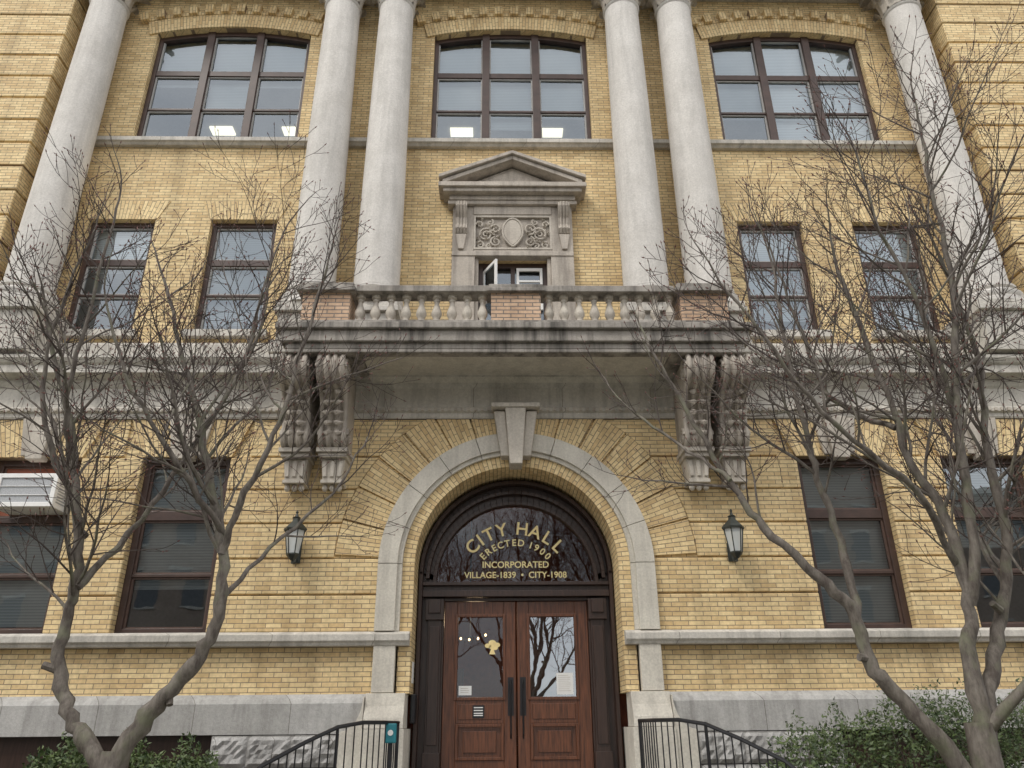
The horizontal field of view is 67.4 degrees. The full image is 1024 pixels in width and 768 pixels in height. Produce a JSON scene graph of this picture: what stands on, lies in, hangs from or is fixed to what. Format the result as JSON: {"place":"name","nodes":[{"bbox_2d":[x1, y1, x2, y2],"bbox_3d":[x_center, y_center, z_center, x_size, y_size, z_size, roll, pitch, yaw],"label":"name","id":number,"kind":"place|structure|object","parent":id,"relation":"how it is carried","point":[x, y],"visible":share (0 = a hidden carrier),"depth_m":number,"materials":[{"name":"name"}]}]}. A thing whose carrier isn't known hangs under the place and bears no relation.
{"place":"outdoors","nodes":[
{"label":"outdoors","id":0,"kind":"place"},
{"bbox_2d":[207,88,247,108],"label":"blind","id":1,"kind":"object","parent":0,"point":[227,98],"visible":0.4,"depth_m":16.84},
{"label":"ground","id":2,"kind":"structure","parent":0,"visible":0},
{"bbox_2d":[257,720,399,767],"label":"handrail","id":3,"kind":"object","parent":2,"relation":"on","point":[336,728],"visible":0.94,"depth_m":9.19,"materials":[{"name":"black metal"}]},
{"bbox_2d":[0,46,1023,726],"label":"interior floors ceilings","id":4,"kind":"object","parent":2,"relation":"on","point":[166,608],"depth_m":19.63,"materials":[{"name":"paint"}]},
{"bbox_2d":[209,126,562,137],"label":"ceiling lamps","id":5,"kind":"object","parent":4,"relation":"attached to","point":[454,132],"visible":0.8,"depth_m":20.48,"materials":[{"name":"beige"}]},
{"bbox_2d":[442,669,576,767],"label":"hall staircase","id":6,"kind":"structure","parent":4,"relation":"on","point":[460,674],"depth_m":15.60,"materials":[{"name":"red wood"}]},
{"bbox_2d":[0,0,1023,293],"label":"wing brick piers","id":7,"kind":"structure","parent":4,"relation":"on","point":[38,40],"depth_m":15.89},
{"bbox_2d":[407,507,658,767],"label":"vestibule walls","id":8,"kind":"structure","parent":4,"relation":"on","point":[552,646],"depth_m":16.34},
{"bbox_2d":[458,520,484,643],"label":"chandelier arms","id":9,"kind":"object","parent":8,"relation":"hanging from","point":[470,636],"visible":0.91,"depth_m":14.39},
{"bbox_2d":[0,728,1023,767],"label":"shrubs","id":10,"kind":"object","parent":2,"relation":"on","point":[15,752],"depth_m":10.79,"materials":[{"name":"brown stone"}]},
{"bbox_2d":[0,689,1023,736],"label":"base course","id":11,"kind":"object","parent":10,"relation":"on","point":[299,714],"visible":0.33,"depth_m":10.89,"materials":[{"name":"stone"}]},
{"bbox_2d":[0,420,1023,696],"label":"ground floor wall","id":12,"kind":"structure","parent":11,"relation":"on","point":[348,670],"depth_m":11.33,"materials":[{"name":"brick"}]},
{"bbox_2d":[0,460,81,633],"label":"frame","id":13,"kind":"object","parent":12,"relation":"on","point":[27,520],"visible":0.44,"depth_m":12.21,"materials":[{"name":"brown wood"}]},
{"bbox_2d":[0,527,63,626],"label":"blind","id":14,"kind":"object","parent":13,"relation":"attached to","point":[23,603],"depth_m":12.09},
{"bbox_2d":[0,473,71,514],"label":"air conditioner","id":15,"kind":"object","parent":13,"relation":"attached to","point":[17,488],"visible":0.74,"depth_m":11.95,"materials":[{"name":"white plastic"}]},
{"bbox_2d":[0,469,77,515],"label":"window infill panel","id":16,"kind":"object","parent":13,"relation":"attached to","point":[26,471],"visible":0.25,"depth_m":12.59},
{"bbox_2d":[0,467,79,629],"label":"sash","id":17,"kind":"object","parent":13,"relation":"attached to","point":[22,579],"visible":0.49,"depth_m":11.92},
{"bbox_2d":[114,460,230,632],"bbox_3d":[-5.283,2.539,12.159,1.420,2.750,0.140,0,-24,-1],"label":"frame","id":18,"kind":"object","parent":12,"relation":"on","point":[164,516],"visible":0.38,"depth_m":11.96,"materials":[{"name":"brown wood"}]},
{"bbox_2d":[123,467,226,628],"bbox_3d":[-5.283,2.545,12.159,1.220,2.560,0.055,0,-24,-1],"label":"sash","id":19,"kind":"object","parent":18,"relation":"attached to","point":[139,552],"visible":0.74,"depth_m":11.96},
{"bbox_2d":[134,469,225,589],"bbox_3d":[-5.288,2.280,12.438,1.300,2.050,0.001,0,-24,-1],"label":"blind","id":20,"kind":"object","parent":18,"relation":"attached to","point":[192,550],"visible":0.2,"depth_m":12.30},
{"bbox_2d":[284,510,306,563],"bbox_3d":[-3.342,2.352,11.782,0.326,0.824,0.439,11,-26,-24],"label":"wall lantern","id":21,"kind":"object","parent":12,"relation":"attached to","point":[293,548],"depth_m":11.66,"materials":[{"name":"brown metal"}]},
{"bbox_2d":[278,353,319,491],"bbox_3d":[-3.423,0.641,12.133,0.520,1.987,1.196,0,-24,-1],"label":"balcony console","id":22,"kind":"object","parent":12,"relation":"attached to","point":[292,476],"visible":0.69,"depth_m":12.08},
{"bbox_2d":[315,354,355,491],"bbox_3d":[-2.833,0.641,12.144,0.520,1.987,1.196,0,-24,-1],"label":"balcony console","id":23,"kind":"object","parent":12,"relation":"attached to","point":[338,421],"visible":0.83,"depth_m":12.10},
{"bbox_2d":[0,354,1023,420],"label":"ground floor entablature","id":24,"kind":"structure","parent":12,"relation":"on","point":[486,395],"depth_m":12.95,"materials":[{"name":"stone"}]},
{"bbox_2d":[0,296,68,353],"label":"column pedestal","id":25,"kind":"object","parent":24,"relation":"on","point":[18,342],"depth_m":13.06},
{"bbox_2d":[0,0,129,312],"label":"column shaft","id":26,"kind":"object","parent":24,"relation":"on","point":[78,114],"visible":0.67,"depth_m":14.87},
{"bbox_2d":[88,0,151,14],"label":"column capital","id":27,"kind":"object","parent":26,"relation":"on","point":[131,5],"visible":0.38,"depth_m":17.14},
{"bbox_2d":[268,300,301,353],"bbox_3d":[-3.630,-0.814,13.558,0.980,1.015,0.970,0,-24,-1],"label":"column pedestal","id":28,"kind":"object","parent":24,"relation":"on","point":[299,309],"depth_m":13.25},
{"bbox_2d":[281,0,361,299],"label":"column shaft","id":29,"kind":"object","parent":24,"relation":"on","point":[331,113],"visible":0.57,"depth_m":14.98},
{"bbox_2d":[319,0,374,17],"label":"column capital","id":30,"kind":"object","parent":29,"relation":"on","point":[361,3],"visible":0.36,"depth_m":17.03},
{"bbox_2d":[355,301,401,319],"bbox_3d":[-2.460,-0.814,13.580,0.980,1.015,0.970,0,-24,-1],"label":"column pedestal","id":31,"kind":"object","parent":24,"relation":"on","point":[382,305],"depth_m":13.30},
{"bbox_2d":[354,0,414,311],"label":"column shaft","id":32,"kind":"object","parent":24,"relation":"on","point":[383,194],"visible":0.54,"depth_m":14.85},
{"bbox_2d":[372,0,425,17],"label":"column capital","id":33,"kind":"object","parent":32,"relation":"on","point":[419,3],"visible":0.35,"depth_m":17.04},
{"bbox_2d":[56,0,951,342],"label":"brick wall","id":34,"kind":"structure","parent":24,"relation":"on","point":[180,180],"depth_m":15.72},
{"bbox_2d":[68,223,154,328],"bbox_3d":[-7.644,-2.018,14.757,1.300,2.494,0.140,0,-24,-1],"label":"frame","id":35,"kind":"object","parent":34,"relation":"attached to","point":[115,263],"visible":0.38,"depth_m":14.83,"materials":[{"name":"brown wood"}]},
{"bbox_2d":[71,228,152,328],"bbox_3d":[-7.644,-2.012,14.757,1.120,2.316,0.055,0,-24,-1],"label":"sash","id":36,"kind":"object","parent":35,"relation":"attached to","point":[89,268],"visible":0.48,"depth_m":14.84,"materials":[{"name":"paint"}]},
{"bbox_2d":[89,231,150,273],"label":"blind","id":37,"kind":"object","parent":34,"relation":"attached to","point":[121,238],"visible":0.4,"depth_m":15.23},
{"bbox_2d":[137,32,310,136],"bbox_3d":[-6.183,-6.459,16.746,3.400,3.250,0.170,0,-24,-1],"label":"frame","id":38,"kind":"object","parent":34,"relation":"attached to","point":[205,73],"visible":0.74,"depth_m":16.84,"materials":[{"name":"brown wood"}]},
{"bbox_2d":[142,38,307,136],"bbox_3d":[-6.183,-6.433,16.754,3.220,3.040,0.055,0,-24,-1],"label":"sash","id":39,"kind":"object","parent":38,"relation":"attached to","point":[206,93],"visible":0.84,"depth_m":16.75,"materials":[{"name":"paint"}]},
{"bbox_2d":[156,41,306,88],"bbox_3d":[-6.193,-7.205,17.259,3.300,1.470,0.001,0,-24,-1],"label":"blind","id":40,"kind":"object","parent":34,"relation":"attached to","point":[234,56],"visible":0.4,"depth_m":17.28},
{"bbox_2d":[194,224,276,328],"bbox_3d":[-5.265,-2.018,14.802,1.300,2.494,0.140,0,-24,-1],"label":"frame","id":41,"kind":"object","parent":34,"relation":"attached to","point":[217,263],"visible":0.34,"depth_m":14.88,"materials":[{"name":"brown wood"}]},
{"bbox_2d":[200,229,273,328],"bbox_3d":[-5.265,-2.013,14.803,1.120,2.316,0.055,0,-24,-1],"label":"sash","id":42,"kind":"object","parent":41,"relation":"attached to","point":[232,268],"visible":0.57,"depth_m":14.88,"materials":[{"name":"paint"}]},
{"bbox_2d":[204,232,271,325],"bbox_3d":[-5.268,-2.099,15.002,1.200,2.183,0.001,0,-24,-1],"label":"blind","id":43,"kind":"object","parent":41,"relation":"attached to","point":[252,245],"visible":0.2,"depth_m":14.99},
{"bbox_2d":[438,44,480,110],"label":"blind","id":44,"kind":"object","parent":34,"relation":"attached to","point":[460,95],"depth_m":17.14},
{"bbox_2d":[83,201,920,221],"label":"second floor flat arches","id":45,"kind":"structure","parent":34,"relation":"attached to","point":[132,210],"depth_m":15.26,"materials":[{"name":"brick"}]},
{"bbox_2d":[57,136,950,353],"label":"string courses","id":46,"kind":"object","parent":34,"relation":"attached to","point":[451,143],"visible":0.16,"depth_m":15.79,"materials":[{"name":"stone"}]},
{"bbox_2d":[140,4,872,41],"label":"segmental brick arches","id":47,"kind":"structure","parent":34,"relation":"attached to","point":[303,22],"depth_m":17.36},
{"bbox_2d":[431,34,591,138],"bbox_3d":[-0.024,-6.460,16.864,3.400,3.250,0.170,0,-24,-1],"label":"frame","id":48,"kind":"object","parent":34,"relation":"attached to","point":[486,76],"visible":0.76,"depth_m":16.97,"materials":[{"name":"brown wood"}]},
{"bbox_2d":[435,40,586,138],"bbox_3d":[-0.024,-6.434,16.872,3.220,3.040,0.055,0,-24,-1],"label":"sash","id":49,"kind":"object","parent":48,"relation":"attached to","point":[510,80],"visible":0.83,"depth_m":16.83,"materials":[{"name":"paint"}]},
{"bbox_2d":[491,43,531,130],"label":"blind","id":50,"kind":"object","parent":34,"relation":"attached to","point":[510,58],"visible":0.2,"depth_m":17.09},
{"bbox_2d":[438,150,585,319],"bbox_3d":[0.017,-2.383,14.769,2.900,4.706,0.760,0,-24,-1],"label":"aedicule","id":51,"kind":"object","parent":34,"relation":"attached to","point":[512,182],"visible":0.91,"depth_m":15.08,"materials":[{"name":"stone"}]},
{"bbox_2d":[473,215,551,249],"bbox_3d":[0.013,-2.954,14.961,1.520,0.797,0.087,0,-24,-1],"label":"shield relief","id":52,"kind":"object","parent":51,"relation":"attached to","point":[512,235],"visible":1,"depth_m":14.94,"materials":[{"name":"stone"}]},
{"bbox_2d":[455,200,569,249],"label":"pediment consoles","id":53,"kind":"object","parent":51,"relation":"attached to","point":[563,221],"visible":1,"depth_m":14.94,"materials":[{"name":"stone"}]},
{"bbox_2d":[478,264,546,319],"bbox_3d":[0.026,-1.314,14.318,1.320,2.386,0.516,0,-24,-1],"label":"balcony doorway","id":54,"kind":"structure","parent":34,"relation":"attached to","point":[489,276],"depth_m":14.87,"materials":[{"name":"brown wood"}]},
{"bbox_2d":[483,258,542,310],"bbox_3d":[0.022,-1.816,14.692,1.041,0.914,0.521,11,-26,-24],"label":"white casement","id":55,"kind":"object","parent":54,"relation":"attached to","point":[518,270],"visible":0.63,"depth_m":14.75,"materials":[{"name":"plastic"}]},
{"bbox_2d":[539,44,583,119],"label":"blind","id":56,"kind":"object","parent":34,"relation":"attached to","point":[560,96],"depth_m":17.16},
{"bbox_2d":[712,46,763,120],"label":"blind","id":57,"kind":"object","parent":34,"relation":"attached to","point":[737,97],"depth_m":17.24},
{"bbox_2d":[697,0,859,2],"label":"roof entablature","id":58,"kind":"structure","parent":34,"relation":"on","point":[832,1],"depth_m":17.84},
{"bbox_2d":[738,225,818,329],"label":"frame","id":59,"kind":"object","parent":34,"relation":"attached to","point":[780,264],"visible":0.32,"depth_m":15.08,"materials":[{"name":"brown wood"}]},
{"bbox_2d":[741,233,808,321],"bbox_3d":[5.129,-2.149,15.223,1.200,2.079,0.001,0,-24,-1],"label":"blind","id":60,"kind":"object","parent":59,"relation":"attached to","point":[762,253],"depth_m":15.20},
{"bbox_2d":[740,231,812,329],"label":"sash","id":61,"kind":"object","parent":59,"relation":"attached to","point":[798,259],"visible":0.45,"depth_m":15.08,"materials":[{"name":"paint"}]},
{"bbox_2d":[761,45,815,139],"bbox_3d":[6.132,-6.418,17.143,0.920,3.198,0.001,0,-24,-1],"label":"blind","id":62,"kind":"object","parent":34,"relation":"attached to","point":[781,60],"visible":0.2,"depth_m":17.18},
{"bbox_2d":[709,36,878,139],"bbox_3d":[6.135,-6.462,16.982,3.400,3.250,0.170,0,-24,-1],"label":"frame","id":63,"kind":"object","parent":34,"relation":"attached to","point":[763,78],"visible":0.66,"depth_m":17.09,"materials":[{"name":"brown wood"}]},
{"bbox_2d":[711,42,873,139],"bbox_3d":[6.135,-6.436,16.990,3.220,3.040,0.055,0,-24,-1],"label":"sash","id":64,"kind":"object","parent":63,"relation":"attached to","point":[791,82],"visible":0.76,"depth_m":17.06,"materials":[{"name":"paint"}]},
{"bbox_2d":[810,47,870,139],"bbox_3d":[7.267,-6.419,17.165,1.030,3.198,0.001,0,-24,-1],"label":"blind","id":65,"kind":"object","parent":34,"relation":"attached to","point":[840,58],"visible":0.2,"depth_m":17.23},
{"bbox_2d":[856,234,929,329],"bbox_3d":[7.450,-1.984,15.193,1.200,2.442,0.001,0,-24,-1],"label":"blind","id":66,"kind":"object","parent":34,"relation":"attached to","point":[868,244],"depth_m":15.28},
{"bbox_2d":[853,226,939,329],"bbox_3d":[7.453,-2.021,15.046,1.300,2.494,0.140,0,-24,-1],"label":"frame","id":67,"kind":"object","parent":34,"relation":"attached to","point":[886,264],"visible":0.2,"depth_m":15.13,"materials":[{"name":"brown wood"}]},
{"bbox_2d":[855,231,932,326],"bbox_3d":[7.453,-2.015,15.046,1.120,2.316,0.055,0,-24,-1],"label":"sash","id":68,"kind":"object","parent":67,"relation":"attached to","point":[876,232],"visible":0.3,"depth_m":15.13,"materials":[{"name":"paint"}]},
{"bbox_2d":[0,407,1023,410],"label":"dentils","id":69,"kind":"object","parent":24,"relation":"attached to","point":[541,409],"visible":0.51,"depth_m":12.83,"materials":[{"name":"stone"}]},
{"bbox_2d":[275,282,754,382],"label":"balcony","id":70,"kind":"structure","parent":24,"relation":"attached to","point":[515,335],"depth_m":12.34,"materials":[{"name":"stone"}]},
{"bbox_2d":[603,0,668,309],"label":"column shaft","id":71,"kind":"object","parent":24,"relation":"on","point":[639,211],"visible":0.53,"depth_m":14.96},
{"bbox_2d":[591,0,645,19],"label":"column capital","id":72,"kind":"object","parent":71,"relation":"on","point":[599,3],"visible":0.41,"depth_m":17.09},
{"bbox_2d":[621,302,674,319],"bbox_3d":[2.469,-0.815,13.674,0.980,1.015,0.970,0,-24,-1],"label":"column pedestal","id":73,"kind":"object","parent":24,"relation":"on","point":[647,307],"depth_m":13.39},
{"bbox_2d":[655,0,738,300],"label":"column shaft","id":74,"kind":"object","parent":24,"relation":"on","point":[693,171],"visible":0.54,"depth_m":15.09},
{"bbox_2d":[641,0,696,19],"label":"column capital","id":75,"kind":"object","parent":74,"relation":"on","point":[654,4],"visible":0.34,"depth_m":17.10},
{"bbox_2d":[727,301,753,353],"bbox_3d":[3.619,-0.815,13.696,0.980,1.015,0.970,0,-24,-1],"label":"column pedestal","id":76,"kind":"object","parent":24,"relation":"on","point":[734,306],"depth_m":13.40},
{"bbox_2d":[882,0,1023,308],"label":"column shaft","id":77,"kind":"object","parent":24,"relation":"on","point":[896,15],"visible":0.58,"depth_m":15.20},
{"bbox_2d":[859,0,923,21],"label":"column capital","id":78,"kind":"object","parent":77,"relation":"on","point":[881,7],"visible":0.46,"depth_m":17.24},
{"bbox_2d":[945,298,1023,353],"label":"column pedestal","id":79,"kind":"object","parent":24,"relation":"on","point":[1003,349],"depth_m":13.37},
{"bbox_2d":[0,419,1023,556],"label":"brick voussoirs","id":80,"kind":"object","parent":12,"relation":"attached to","point":[426,437],"visible":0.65,"depth_m":12.58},
{"bbox_2d":[21,416,998,461],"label":"window keystones","id":81,"kind":"object","parent":80,"relation":"attached to","point":[34,438],"depth_m":12.62,"materials":[{"name":"stone"}]},
{"bbox_2d":[0,627,1023,648],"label":"stone sill band","id":82,"kind":"object","parent":12,"relation":"attached to","point":[402,638],"visible":1,"depth_m":11.34,"materials":[{"name":"stone"}]},
{"bbox_2d":[42,419,1023,633],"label":"rusticated brick bands","id":83,"kind":"object","parent":12,"relation":"attached to","point":[676,611],"visible":0.78,"depth_m":11.94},
{"bbox_2d":[672,354,715,490],"bbox_3d":[2.966,0.640,12.255,0.520,1.987,1.196,0,-24,-1],"label":"balcony console","id":84,"kind":"object","parent":12,"relation":"attached to","point":[696,470],"visible":0.69,"depth_m":12.21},
{"bbox_2d":[710,353,752,490],"bbox_3d":[3.556,0.640,12.267,0.520,1.987,1.196,0,-24,-1],"label":"balcony console","id":85,"kind":"object","parent":12,"relation":"attached to","point":[718,437],"visible":0.73,"depth_m":12.22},
{"bbox_2d":[722,509,744,561],"bbox_3d":[3.416,2.350,11.912,0.326,0.824,0.439,11,-26,-24],"label":"wall lantern","id":86,"kind":"object","parent":12,"relation":"attached to","point":[732,527],"depth_m":11.79,"materials":[{"name":"brown metal"}]},
{"bbox_2d":[801,468,899,621],"bbox_3d":[5.412,2.529,12.531,1.300,2.600,0.001,0,-24,-1],"label":"blind","id":87,"kind":"object","parent":12,"relation":"attached to","point":[865,545],"depth_m":12.49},
{"bbox_2d":[797,459,911,628],"bbox_3d":[5.415,2.537,12.364,1.420,2.750,0.140,0,-24,-1],"label":"frame","id":88,"kind":"object","parent":12,"relation":"on","point":[848,514],"visible":0.41,"depth_m":12.40,"materials":[{"name":"brown wood"}]},
{"bbox_2d":[800,465,903,623],"bbox_3d":[5.415,2.542,12.364,1.220,2.560,0.055,0,-24,-1],"label":"sash","id":89,"kind":"object","parent":88,"relation":"attached to","point":[884,542],"visible":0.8,"depth_m":12.33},
{"bbox_2d":[940,459,1023,627],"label":"frame","id":90,"kind":"object","parent":12,"relation":"on","point":[985,515],"visible":0.2,"depth_m":12.54,"materials":[{"name":"brown wood"}]},
{"bbox_2d":[942,465,1023,622],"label":"sash","id":91,"kind":"object","parent":90,"relation":"attached to","point":[986,519],"visible":0.32,"depth_m":12.54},
{"bbox_2d":[943,468,1023,547],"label":"blind","id":92,"kind":"object","parent":12,"relation":"attached to","point":[978,480],"visible":0.25,"depth_m":12.83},
{"bbox_2d":[337,434,699,767],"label":"entrance arch stone ring","id":93,"kind":"object","parent":2,"relation":"on","point":[652,698],"visible":0.89,"depth_m":11.54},
{"bbox_2d":[385,723,396,767],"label":"door button box","id":94,"kind":"object","parent":93,"relation":"on","point":[391,732],"visible":0.96,"depth_m":9.76,"materials":[{"name":"teal plastic"}]},
{"bbox_2d":[410,694,416,723],"bbox_3d":[-1.455,4.786,11.318,0.078,0.400,0.180,0,-24,-1],"label":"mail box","id":95,"kind":"object","parent":93,"relation":"on","point":[413,702],"visible":1,"depth_m":11.26,"materials":[{"name":"black metal"}]},
{"bbox_2d":[491,402,539,469],"bbox_3d":[0.060,0.848,12.565,0.800,1.045,0.360,0,-24,-1],"label":"arch keystone","id":96,"kind":"object","parent":93,"relation":"attached to","point":[515,427],"visible":1,"depth_m":12.51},
{"bbox_2d":[403,457,629,571],"bbox_3d":[0.058,2.154,12.651,3.540,1.770,0.860,0,-24,-1],"label":"arch brick reveal","id":97,"kind":"object","parent":93,"relation":"attached to","point":[587,497],"visible":0.81,"depth_m":12.50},
{"bbox_2d":[411,480,623,767],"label":"door frame","id":98,"kind":"structure","parent":93,"relation":"in","point":[461,512],"depth_m":12.32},
{"bbox_2d":[441,602,516,767],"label":"door leaf","id":99,"kind":"object","parent":98,"relation":"in","point":[488,740],"visible":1,"depth_m":11.74,"materials":[{"name":"red wood"}]},
{"bbox_2d":[472,705,483,717],"bbox_3d":[-0.514,5.007,11.735,0.180,0.180,0.007,0,-24,-1],"label":"no smoking sign","id":100,"kind":"object","parent":99,"relation":"attached to","point":[478,711],"visible":1,"depth_m":11.73,"materials":[{"name":"black metal"}]},
{"bbox_2d":[517,601,593,767],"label":"door leaf","id":101,"kind":"object","parent":98,"relation":"in","point":[555,732],"visible":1,"depth_m":11.77,"materials":[{"name":"red wood"}]},
{"bbox_2d":[556,673,573,694],"bbox_3d":[0.823,4.660,11.947,0.260,0.315,0.005,0,-24,-1],"label":"paper notice","id":102,"kind":"object","parent":101,"relation":"attached to","point":[564,681],"visible":1,"depth_m":11.95,"materials":[{"name":"paper"}]},
{"bbox_2d":[396,563,639,695],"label":"arch brick jambs","id":103,"kind":"object","parent":93,"relation":"attached to","point":[628,677],"visible":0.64,"depth_m":11.63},
{"label":"fanlight glass","id":104,"kind":"object","parent":93,"relation":"attached to","visible":0},
{"bbox_2d":[464,571,566,577],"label":"gold letters","id":105,"kind":"object","parent":104,"relation":"attached to","point":[557,574],"visible":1,"depth_m":12.61,"materials":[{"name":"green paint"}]},
{"bbox_2d":[483,561,548,567],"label":"gold letters","id":106,"kind":"object","parent":104,"relation":"attached to","point":[489,565],"visible":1,"depth_m":12.68,"materials":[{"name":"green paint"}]},
{"bbox_2d":[210,731,1023,767],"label":"rock faced foundation","id":107,"kind":"object","parent":2,"relation":"on","point":[244,751],"visible":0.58,"depth_m":10.66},
{"bbox_2d":[638,718,795,767],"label":"handrail","id":108,"kind":"object","parent":2,"relation":"on","point":[706,725],"visible":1,"depth_m":9.35,"materials":[{"name":"black metal"}]},
{"bbox_2d":[577,0,1023,767],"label":"bare tree","id":109,"kind":"object","parent":2,"relation":"on","point":[985,724],"visible":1,"depth_m":8.22,"materials":[{"name":"brown plant"}]},
{"label":"planting bed","id":110,"kind":"object","parent":2,"relation":"on","visible":0},
{"bbox_2d":[22,730,222,767],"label":"evergreen shrub","id":111,"kind":"object","parent":110,"relation":"on","point":[50,761],"visible":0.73,"depth_m":8.68,"materials":[{"name":"green plant"}]},
{"bbox_2d":[0,110,438,767],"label":"bare tree","id":112,"kind":"object","parent":110,"relation":"on","point":[86,742],"visible":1,"depth_m":8.24,"materials":[{"name":"brown plant"}]},
{"label":"planting bed","id":113,"kind":"object","parent":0,"visible":0},
{"bbox_2d":[761,676,1023,767],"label":"evergreen shrub","id":114,"kind":"object","parent":113,"relation":"on","point":[1004,745],"visible":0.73,"depth_m":9.01,"materials":[{"name":"green plant"}]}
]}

